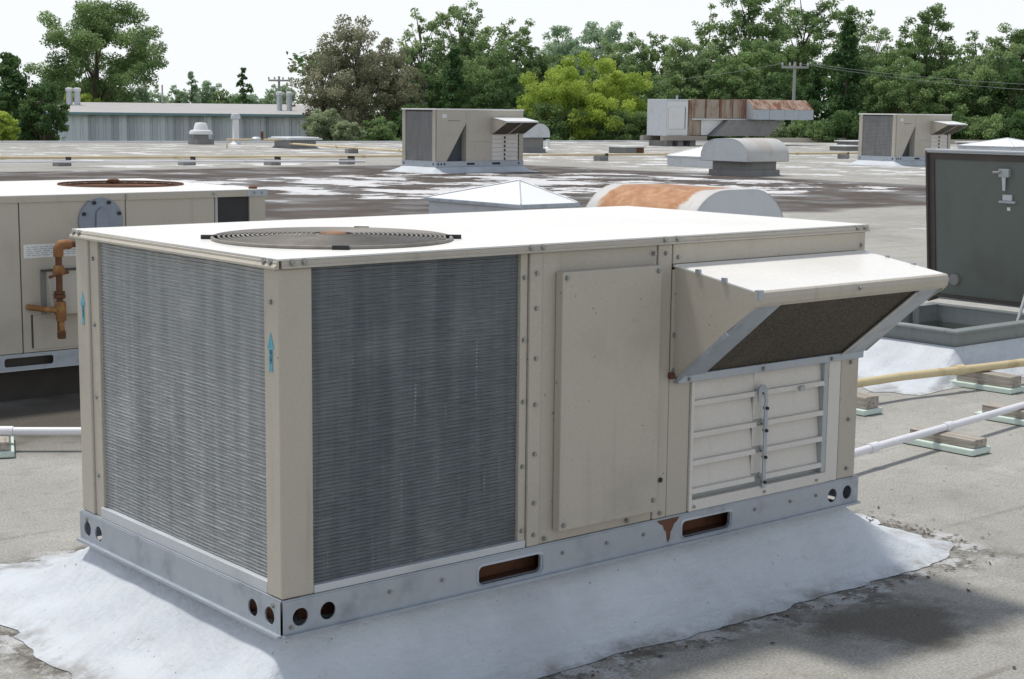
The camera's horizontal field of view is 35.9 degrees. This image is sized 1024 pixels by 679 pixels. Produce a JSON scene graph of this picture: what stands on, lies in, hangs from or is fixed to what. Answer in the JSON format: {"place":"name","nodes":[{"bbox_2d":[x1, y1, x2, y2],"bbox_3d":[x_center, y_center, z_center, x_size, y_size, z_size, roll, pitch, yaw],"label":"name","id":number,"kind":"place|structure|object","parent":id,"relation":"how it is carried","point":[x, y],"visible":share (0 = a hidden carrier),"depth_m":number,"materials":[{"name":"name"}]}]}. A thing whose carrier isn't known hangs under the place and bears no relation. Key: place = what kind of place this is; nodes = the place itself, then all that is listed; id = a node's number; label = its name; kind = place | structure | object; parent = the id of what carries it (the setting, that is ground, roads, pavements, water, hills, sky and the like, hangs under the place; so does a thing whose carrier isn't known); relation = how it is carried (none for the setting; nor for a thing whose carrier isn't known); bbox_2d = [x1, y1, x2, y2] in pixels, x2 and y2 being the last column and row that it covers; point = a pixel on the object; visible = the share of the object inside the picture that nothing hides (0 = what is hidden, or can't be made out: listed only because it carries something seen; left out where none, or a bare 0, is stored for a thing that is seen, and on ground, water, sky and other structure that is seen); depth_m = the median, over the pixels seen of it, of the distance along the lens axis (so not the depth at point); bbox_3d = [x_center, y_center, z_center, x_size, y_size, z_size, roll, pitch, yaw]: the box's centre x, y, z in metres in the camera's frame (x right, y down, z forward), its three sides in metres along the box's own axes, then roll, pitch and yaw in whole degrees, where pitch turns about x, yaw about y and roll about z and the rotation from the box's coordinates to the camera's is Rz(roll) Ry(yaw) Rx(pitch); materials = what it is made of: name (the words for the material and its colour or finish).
{"place":"outdoors","nodes":[
{"label":"outdoors","id":0,"kind":"place"},
{"bbox_2d":[39,102,347,140],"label":"metal shed","id":1,"kind":"structure","parent":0,"point":[100,121],"depth_m":84.30,"materials":[{"name":"white metal"}]},
{"bbox_2d":[0,0,1023,116],"label":"sky","id":2,"kind":"structure","parent":0,"point":[211,39],"materials":[{"name":"white"}]},
{"label":"ground","id":3,"kind":"structure","parent":0,"visible":0},
{"bbox_2d":[0,111,20,142],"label":"shrub","id":4,"kind":"object","parent":3,"relation":"on","point":[9,130],"visible":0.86,"depth_m":65.28,"materials":[{"name":"green plant"}]},
{"bbox_2d":[0,52,65,140],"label":"tree","id":5,"kind":"object","parent":3,"relation":"on","point":[15,83],"visible":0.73,"depth_m":70.69,"materials":[{"name":"green plant"}]},
{"bbox_2d":[12,81,69,140],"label":"tree","id":6,"kind":"object","parent":3,"relation":"on","point":[32,112],"visible":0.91,"depth_m":69.99,"materials":[{"name":"green plant"}]},
{"bbox_2d":[22,0,168,103],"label":"tree","id":7,"kind":"object","parent":3,"relation":"on","point":[97,34],"visible":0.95,"depth_m":109.14,"materials":[{"name":"green plant"}]},
{"bbox_2d":[120,82,169,102],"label":"tree","id":8,"kind":"object","parent":3,"relation":"on","point":[143,95],"visible":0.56,"depth_m":116.05,"materials":[{"name":"green plant"}]},
{"bbox_2d":[165,84,190,102],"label":"tree","id":9,"kind":"object","parent":3,"relation":"on","point":[180,96],"visible":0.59,"depth_m":118.40,"materials":[{"name":"green plant"}]},
{"bbox_2d":[186,71,199,102],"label":"tree","id":10,"kind":"object","parent":3,"relation":"on","point":[194,88],"visible":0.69,"depth_m":118.48,"materials":[{"name":"green plant"}]},
{"bbox_2d":[187,80,222,103],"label":"tree","id":11,"kind":"object","parent":3,"relation":"on","point":[206,89],"visible":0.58,"depth_m":120.06,"materials":[{"name":"green plant"}]},
{"bbox_2d":[208,88,232,103],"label":"tree","id":12,"kind":"object","parent":3,"relation":"on","point":[221,99],"visible":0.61,"depth_m":116.56,"materials":[{"name":"green plant"}]},
{"bbox_2d":[231,67,253,103],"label":"tree","id":13,"kind":"object","parent":3,"relation":"on","point":[243,91],"visible":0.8,"depth_m":114.48,"materials":[{"name":"green plant"}]},
{"bbox_2d":[255,84,299,103],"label":"tree","id":14,"kind":"object","parent":3,"relation":"on","point":[270,97],"visible":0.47,"depth_m":119.90,"materials":[{"name":"green plant"}]},
{"bbox_2d":[285,51,355,132],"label":"tree","id":15,"kind":"object","parent":3,"relation":"on","point":[307,68],"visible":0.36,"depth_m":82.69,"materials":[{"name":"green plant"}]},
{"bbox_2d":[299,108,342,140],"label":"shrub","id":16,"kind":"object","parent":3,"relation":"on","point":[314,127],"visible":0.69,"depth_m":73.02,"materials":[{"name":"green plant"}]},
{"bbox_2d":[332,120,367,140],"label":"shrub","id":17,"kind":"object","parent":3,"relation":"on","point":[345,130],"visible":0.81,"depth_m":72.19,"materials":[{"name":"green plant"}]},
{"bbox_2d":[293,14,420,136],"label":"tree","id":18,"kind":"object","parent":3,"relation":"on","point":[356,99],"visible":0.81,"depth_m":80.08,"materials":[{"name":"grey plant"}]},
{"bbox_2d":[358,116,400,140],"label":"shrub","id":19,"kind":"object","parent":3,"relation":"on","point":[383,131],"visible":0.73,"depth_m":73.10,"materials":[{"name":"green plant"}]},
{"bbox_2d":[361,37,427,126],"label":"tree","id":20,"kind":"object","parent":3,"relation":"on","point":[392,80],"visible":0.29,"depth_m":82.39,"materials":[{"name":"green plant"}]},
{"bbox_2d":[384,104,427,140],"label":"shrub","id":21,"kind":"object","parent":3,"relation":"on","point":[396,118],"visible":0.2,"depth_m":79.11,"materials":[{"name":"green plant"}]},
{"bbox_2d":[394,8,451,107],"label":"tree","id":22,"kind":"object","parent":3,"relation":"on","point":[435,51],"visible":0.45,"depth_m":99.95,"materials":[{"name":"green plant"}]},
{"bbox_2d":[407,62,450,108],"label":"tree","id":23,"kind":"object","parent":3,"relation":"on","point":[432,99],"visible":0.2,"depth_m":88.03,"materials":[{"name":"green plant"}]},
{"bbox_2d":[440,46,469,108],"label":"tree","id":24,"kind":"object","parent":3,"relation":"on","point":[454,81],"visible":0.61,"depth_m":84.66,"materials":[{"name":"green plant"}]},
{"bbox_2d":[429,0,499,91],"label":"tree","id":25,"kind":"object","parent":3,"relation":"on","point":[456,12],"visible":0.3,"depth_m":101.65,"materials":[{"name":"green plant"}]},
{"bbox_2d":[433,39,536,110],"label":"tree","id":26,"kind":"object","parent":3,"relation":"on","point":[479,72],"visible":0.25,"depth_m":90.60,"materials":[{"name":"green plant"}]},
{"bbox_2d":[469,67,535,110],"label":"tree","id":27,"kind":"object","parent":3,"relation":"on","point":[502,97],"visible":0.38,"depth_m":86.28,"materials":[{"name":"green plant"}]},
{"bbox_2d":[0,138,1023,678],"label":"roof deck","id":28,"kind":"structure","parent":3,"relation":"on","point":[942,624],"depth_m":6.36,"materials":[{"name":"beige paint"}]},
{"bbox_2d":[0,436,14,457],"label":"pipe support","id":29,"kind":"object","parent":28,"relation":"on","point":[7,450],"visible":0.65,"depth_m":6.41,"materials":[{"name":"green plastic"}]},
{"bbox_2d":[0,426,80,435],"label":"drain pipe","id":30,"kind":"object","parent":29,"relation":"on","point":[8,430],"visible":0.34,"depth_m":6.54,"materials":[{"name":"white plastic"}]},
{"bbox_2d":[0,348,79,401],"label":"curb","id":31,"kind":"structure","parent":28,"relation":"on","point":[35,383],"depth_m":7.75,"materials":[{"name":"grey metal"}]},
{"bbox_2d":[0,178,266,372],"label":"rooftop air conditioner","id":32,"kind":"object","parent":31,"relation":"on","point":[39,219],"visible":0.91,"depth_m":7.67,"materials":[{"name":"metal"}]},
{"bbox_2d":[25,239,75,338],"bbox_3d":[-2.111,-0.252,7.651,0.457,0.476,0.141,-6,11,-39],"label":"gas pipe assembly","id":33,"kind":"object","parent":32,"relation":"attached to","point":[59,308],"visible":0.91,"depth_m":7.55,"materials":[{"name":"metal"}]},
{"bbox_2d":[33,313,78,349],"bbox_3d":[-2.121,-0.053,7.760,0.475,0.166,0.004,-6,11,-39],"label":"burner door","id":34,"kind":"structure","parent":32,"relation":"in","point":[44,326],"depth_m":7.67,"materials":[{"name":"beige paint"}]},
{"bbox_2d":[217,196,248,222],"bbox_3d":[-1.463,-0.392,8.283,0.192,0.725,0.008,-6,11,-39],"label":"coil window","id":35,"kind":"structure","parent":32,"relation":"in","point":[230,209],"depth_m":8.24,"materials":[{"name":"paint"}]},
{"bbox_2d":[52,157,70,165],"bbox_3d":[-10.620,-4.204,37.331,0.280,0.210,0.360,9,11,44],"label":"pipe block","id":36,"kind":"object","parent":28,"relation":"on","point":[63,164],"depth_m":37.24,"materials":[{"name":"paint"}]},
{"bbox_2d":[0,154,539,159],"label":"gas pipe","id":37,"kind":"object","parent":36,"relation":"on","point":[161,157],"visible":0.94,"depth_m":39.26,"materials":[{"name":"yellow metal"}]},
{"bbox_2d":[0,160,364,162],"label":"conduit","id":38,"kind":"object","parent":28,"relation":"on","point":[72,161],"visible":1,"depth_m":37.91,"materials":[{"name":"white plastic"}]},
{"bbox_2d":[188,122,213,144],"bbox_3d":[-11.851,-7.850,60.218,0.900,0.830,0.900,-6,11,-39],"label":"mushroom fan","id":39,"kind":"object","parent":28,"relation":"on","point":[200,132],"visible":1,"depth_m":59.97},
{"bbox_2d":[230,113,240,143],"bbox_3d":[-10.645,-8.117,60.929,0.520,1.180,0.507,-6,11,-39],"label":"vent pipe","id":40,"kind":"object","parent":28,"relation":"on","point":[235,117],"visible":1,"depth_m":60.82,"materials":[{"name":"metal"}]},
{"bbox_2d":[268,136,321,148],"bbox_3d":[-7.694,-6.987,56.085,1.400,0.400,1.400,-6,11,-39],"label":"curb skylight","id":41,"kind":"object","parent":28,"relation":"on","point":[284,143],"visible":0.95,"depth_m":55.66,"materials":[{"name":"metal"}]},
{"bbox_2d":[345,149,357,152],"bbox_3d":[-5.132,-6.069,50.613,0.360,0.210,0.280,-4,10,-31],"label":"pipe block","id":42,"kind":"object","parent":28,"relation":"on","point":[351,150],"depth_m":50.50,"materials":[{"name":"paint"}]},
{"bbox_2d":[289,143,401,151],"bbox_3d":[-4.746,-6.022,49.832,0.824,0.090,13.760,-3,9,-25],"label":"gas pipe","id":43,"kind":"object","parent":42,"relation":"on","point":[381,149],"visible":0.79,"depth_m":50.83,"materials":[{"name":"yellow metal"}]},
{"bbox_2d":[385,108,538,173],"bbox_3d":[-1.130,-4.601,36.506,3.412,1.436,2.180,-6,11,-39],"label":"packaged unit","id":44,"kind":"object","parent":28,"relation":"on","point":[444,141],"visible":1,"depth_m":36.00,"materials":[{"name":"metal"}]},
{"bbox_2d":[0,498,953,678],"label":"curb flashing","id":45,"kind":"object","parent":28,"relation":"on","point":[88,612],"visible":0.48,"depth_m":4.21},
{"bbox_2d":[69,206,948,639],"bbox_3d":[0.035,0.115,4.543,2.124,0.898,1.381,-6,11,-39],"label":"rooftop air conditioner","id":46,"kind":"object","parent":45,"relation":"on","point":[351,420],"visible":1,"depth_m":4.08,"materials":[{"name":"metal"}]},
{"bbox_2d":[425,179,579,213],"bbox_3d":[-0.143,-1.742,19.938,0.960,0.562,1.920,-6,11,-39],"label":"skylight","id":47,"kind":"object","parent":28,"relation":"on","point":[518,194],"visible":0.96,"depth_m":19.62,"materials":[{"name":"plastic"}]},
{"bbox_2d":[523,124,549,152],"bbox_3d":[0.477,-6.854,53.773,1.200,0.980,1.100,-6,11,-39],"label":"barrel vent","id":48,"kind":"object","parent":28,"relation":"on","point":[534,136],"visible":0.45,"depth_m":53.44,"materials":[{"name":"metal"}]},
{"bbox_2d":[593,153,607,160],"bbox_3d":[2.585,-5.283,45.783,0.360,0.210,0.280,-5,10,-36],"label":"pipe block","id":49,"kind":"object","parent":28,"relation":"on","point":[601,158],"depth_m":45.68,"materials":[{"name":"paint"}]},
{"bbox_2d":[541,152,857,155],"bbox_3d":[7.908,-5.763,49.014,16.575,0.090,0.150,-4,10,-31],"label":"gas pipe","id":50,"kind":"object","parent":49,"relation":"on","point":[631,154],"visible":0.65,"depth_m":46.41,"materials":[{"name":"yellow metal"}]},
{"bbox_2d":[606,145,646,152],"bbox_3d":[3.943,-6.552,54.501,1.040,0.250,0.940,-6,11,-39],"label":"vent box","id":51,"kind":"object","parent":28,"relation":"on","point":[624,149],"visible":0.97,"depth_m":54.22,"materials":[{"name":"metal"}]},
{"bbox_2d":[586,183,782,217],"bbox_3d":[1.418,-0.873,13.198,1.160,0.810,1.260,-6,11,-39],"label":"barrel vent","id":52,"kind":"object","parent":28,"relation":"on","point":[755,202],"visible":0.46,"depth_m":12.81,"materials":[{"name":"metal"}]},
{"bbox_2d":[665,146,712,167],"bbox_3d":[5.265,-4.878,41.851,1.700,0.597,1.700,-6,11,-39],"label":"skylight","id":53,"kind":"object","parent":28,"relation":"on","point":[689,157],"visible":0.3,"depth_m":41.51,"materials":[{"name":"plastic"}]},
{"bbox_2d":[640,95,813,145],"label":"ducted roof unit","id":54,"kind":"structure","parent":28,"relation":"on","point":[675,122],"depth_m":67.61,"materials":[{"name":"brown metal"}]},
{"bbox_2d":[700,138,788,176],"bbox_3d":[5.332,-4.186,36.234,1.420,0.840,1.420,-6,11,-39],"label":"barrel vent","id":55,"kind":"object","parent":28,"relation":"on","point":[749,157],"visible":1,"depth_m":35.80,"materials":[{"name":"metal"}]},
{"bbox_2d":[579,413,1020,678],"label":"leaf litter","id":56,"kind":"object","parent":28,"relation":"on","point":[845,598],"visible":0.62,"depth_m":4.84,"materials":[{"name":"brown plant"}]},
{"bbox_2d":[856,392,881,415],"bbox_3d":[1.609,0.294,7.667,0.140,0.086,0.360,-6,11,-39],"label":"pipe support","id":57,"kind":"object","parent":28,"relation":"on","point":[867,404],"visible":0.45,"depth_m":7.53,"materials":[{"name":"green wood"}]},
{"bbox_2d":[842,113,967,166],"bbox_3d":[11.187,-5.681,44.899,3.412,1.436,2.180,-6,11,-39],"label":"packaged unit","id":58,"kind":"object","parent":28,"relation":"on","point":[897,140],"visible":0.81,"depth_m":44.33,"materials":[{"name":"metal"}]},
{"bbox_2d":[858,320,1023,394],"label":"hatch flashing","id":59,"kind":"object","parent":28,"relation":"on","point":[883,356],"visible":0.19,"depth_m":8.63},
{"bbox_2d":[906,426,990,455],"bbox_3d":[1.866,0.433,6.806,0.140,0.064,0.360,-6,11,-41],"label":"pipe support","id":60,"kind":"object","parent":28,"relation":"on","point":[960,443],"visible":0.7,"depth_m":6.72,"materials":[{"name":"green wood"}]},
{"bbox_2d":[883,148,1023,346],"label":"roof hatch","id":61,"kind":"object","parent":28,"relation":"on","point":[975,222],"visible":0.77,"depth_m":9.51,"materials":[{"name":"paint"}]},
{"bbox_2d":[950,371,1023,393],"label":"pipe support","id":62,"kind":"object","parent":28,"relation":"on","point":[1000,382],"visible":0.87,"depth_m":8.22,"materials":[{"name":"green wood"}]},
{"bbox_2d":[857,358,1023,387],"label":"gas pipe","id":63,"kind":"object","parent":62,"relation":"on","point":[961,369],"visible":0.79,"depth_m":8.10,"materials":[{"name":"yellow metal"}]},
{"bbox_2d":[957,137,1023,150],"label":"skylight","id":64,"kind":"object","parent":28,"relation":"on","point":[1008,144],"visible":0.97,"depth_m":52.60,"materials":[{"name":"plastic"}]},
{"bbox_2d":[974,403,1023,425],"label":"pipe support","id":65,"kind":"object","parent":28,"relation":"on","point":[1016,417],"visible":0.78,"depth_m":7.37,"materials":[{"name":"green wood"}]},
{"bbox_2d":[854,401,1023,456],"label":"drain pipe","id":66,"kind":"object","parent":65,"relation":"on","point":[871,448],"visible":0.48,"depth_m":6.76,"materials":[{"name":"white plastic"}]},
{"bbox_2d":[489,17,547,84],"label":"tree","id":67,"kind":"object","parent":3,"relation":"on","point":[521,44],"visible":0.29,"depth_m":97.96,"materials":[{"name":"green plant"}]},
{"bbox_2d":[523,45,578,90],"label":"tree","id":68,"kind":"object","parent":3,"relation":"on","point":[539,69],"visible":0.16,"depth_m":97.91,"materials":[{"name":"green plant"}]},
{"bbox_2d":[535,25,588,83],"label":"tree","id":69,"kind":"object","parent":3,"relation":"on","point":[566,46],"visible":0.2,"depth_m":124.85,"materials":[{"name":"green plant"}]},
{"bbox_2d":[527,102,600,140],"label":"shrub","id":70,"kind":"object","parent":3,"relation":"on","point":[558,127],"visible":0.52,"depth_m":78.78,"materials":[{"name":"green plant"}]},
{"bbox_2d":[516,50,652,140],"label":"tree","id":71,"kind":"object","parent":3,"relation":"on","point":[565,87],"visible":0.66,"depth_m":79.67,"materials":[{"name":"green plant"}]},
{"bbox_2d":[570,20,649,93],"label":"tree","id":72,"kind":"object","parent":3,"relation":"on","point":[594,33],"visible":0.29,"depth_m":123.39,"materials":[{"name":"green plant"}]},
{"bbox_2d":[584,37,637,102],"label":"tree","id":73,"kind":"object","parent":3,"relation":"on","point":[611,51],"visible":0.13,"depth_m":106.16,"materials":[{"name":"green plant"}]},
{"bbox_2d":[592,109,646,139],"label":"shrub","id":74,"kind":"object","parent":3,"relation":"on","point":[633,126],"visible":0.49,"depth_m":78.58,"materials":[{"name":"green plant"}]},
{"bbox_2d":[617,31,679,106],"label":"tree","id":75,"kind":"object","parent":3,"relation":"on","point":[641,66],"visible":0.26,"depth_m":95.94,"materials":[{"name":"green plant"}]},
{"bbox_2d":[286,48,1023,125],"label":"wood","id":76,"kind":"object","parent":3,"relation":"on","point":[300,60],"visible":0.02,"depth_m":135.75,"materials":[{"name":"green plant"}]},
{"bbox_2d":[634,74,685,105],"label":"tree","id":77,"kind":"object","parent":3,"relation":"on","point":[660,92],"visible":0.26,"depth_m":86.40,"materials":[{"name":"green plant"}]},
{"bbox_2d":[657,36,730,98],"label":"tree","id":78,"kind":"object","parent":3,"relation":"on","point":[688,68],"visible":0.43,"depth_m":92.77,"materials":[{"name":"green plant"}]},
{"bbox_2d":[685,2,736,98],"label":"tree","id":79,"kind":"object","parent":3,"relation":"on","point":[702,37],"visible":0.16,"depth_m":109.88,"materials":[{"name":"green plant"}]},
{"bbox_2d":[680,56,764,137],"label":"tree","id":80,"kind":"object","parent":3,"relation":"on","point":[732,83],"visible":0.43,"depth_m":90.36,"materials":[{"name":"green plant"}]},
{"bbox_2d":[695,0,794,89],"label":"tree","id":81,"kind":"object","parent":3,"relation":"on","point":[752,28],"visible":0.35,"depth_m":107.58,"materials":[{"name":"green plant"}]},
{"bbox_2d":[719,38,801,137],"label":"tree","id":82,"kind":"object","parent":3,"relation":"on","point":[764,57],"visible":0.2,"depth_m":95.94,"materials":[{"name":"green plant"}]},
{"bbox_2d":[746,122,791,137],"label":"shrub","id":83,"kind":"object","parent":3,"relation":"on","point":[779,131],"visible":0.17,"depth_m":78.81,"materials":[{"name":"green plant"}]},
{"bbox_2d":[747,72,820,135],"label":"tree","id":84,"kind":"object","parent":3,"relation":"on","point":[765,93],"visible":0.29,"depth_m":88.32,"materials":[{"name":"green plant"}]},
{"bbox_2d":[781,62,808,135],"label":"utility pole","id":85,"kind":"object","parent":3,"relation":"on","point":[794,66],"visible":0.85,"depth_m":84.71,"materials":[{"name":"grey wood"}]},
{"bbox_2d":[760,0,840,132],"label":"tree","id":86,"kind":"object","parent":3,"relation":"on","point":[807,48],"visible":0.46,"depth_m":109.07,"materials":[{"name":"green plant"}]},
{"bbox_2d":[783,120,831,142],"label":"shrub","id":87,"kind":"object","parent":3,"relation":"on","point":[801,129],"visible":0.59,"depth_m":78.57,"materials":[{"name":"green plant"}]},
{"bbox_2d":[801,64,836,137],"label":"tree","id":88,"kind":"object","parent":3,"relation":"on","point":[814,86],"visible":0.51,"depth_m":91.52,"materials":[{"name":"green plant"}]},
{"bbox_2d":[820,110,866,142],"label":"shrub","id":89,"kind":"object","parent":3,"relation":"on","point":[849,129],"visible":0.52,"depth_m":78.79,"materials":[{"name":"green plant"}]},
{"bbox_2d":[810,0,877,120],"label":"tree","id":90,"kind":"object","parent":3,"relation":"on","point":[849,11],"visible":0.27,"depth_m":106.37,"materials":[{"name":"green plant"}]},
{"bbox_2d":[820,15,871,126],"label":"tree","id":91,"kind":"object","parent":3,"relation":"on","point":[847,58],"visible":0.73,"depth_m":90.39,"materials":[{"name":"green plant"}]},
{"bbox_2d":[837,24,899,106],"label":"tree","id":92,"kind":"object","parent":3,"relation":"on","point":[879,37],"visible":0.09,"depth_m":102.06,"materials":[{"name":"green plant"}]},
{"bbox_2d":[854,46,923,113],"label":"tree","id":93,"kind":"object","parent":3,"relation":"on","point":[886,59],"visible":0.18,"depth_m":93.30,"materials":[{"name":"green plant"}]},
{"bbox_2d":[863,61,949,113],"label":"tree","id":94,"kind":"object","parent":3,"relation":"on","point":[892,101],"visible":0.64,"depth_m":88.43,"materials":[{"name":"green plant"}]},
{"bbox_2d":[889,2,966,113],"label":"tree","id":95,"kind":"object","parent":3,"relation":"on","point":[924,42],"visible":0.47,"depth_m":97.57,"materials":[{"name":"green plant"}]},
{"bbox_2d":[920,111,968,139],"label":"shrub","id":96,"kind":"object","parent":3,"relation":"on","point":[960,133],"visible":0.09,"depth_m":78.97,"materials":[{"name":"green plant"}]},
{"bbox_2d":[917,64,1010,128],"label":"tree","id":97,"kind":"object","parent":3,"relation":"on","point":[959,97],"visible":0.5,"depth_m":87.72,"materials":[{"name":"green plant"}]},
{"bbox_2d":[955,29,990,104],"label":"tree","id":98,"kind":"object","parent":3,"relation":"on","point":[973,51],"visible":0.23,"depth_m":102.20,"materials":[{"name":"green plant"}]},
{"bbox_2d":[955,113,1013,139],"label":"shrub","id":99,"kind":"object","parent":3,"relation":"on","point":[987,128],"visible":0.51,"depth_m":78.57,"materials":[{"name":"green plant"}]},
{"bbox_2d":[960,56,1023,124],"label":"tree","id":100,"kind":"object","parent":3,"relation":"on","point":[1008,106],"visible":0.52,"depth_m":87.32,"materials":[{"name":"green plant"}]},
{"bbox_2d":[967,42,1023,114],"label":"tree","id":101,"kind":"object","parent":3,"relation":"on","point":[991,54],"visible":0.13,"depth_m":95.18,"materials":[{"name":"green plant"}]},
{"bbox_2d":[986,23,1023,74],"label":"tree","id":102,"kind":"object","parent":3,"relation":"on","point":[1017,37],"visible":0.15,"depth_m":100.28,"materials":[{"name":"green plant"}]},
{"bbox_2d":[999,109,1023,139],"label":"shrub","id":103,"kind":"object","parent":3,"relation":"on","point":[1014,125],"visible":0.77,"depth_m":78.50,"materials":[{"name":"green plant"}]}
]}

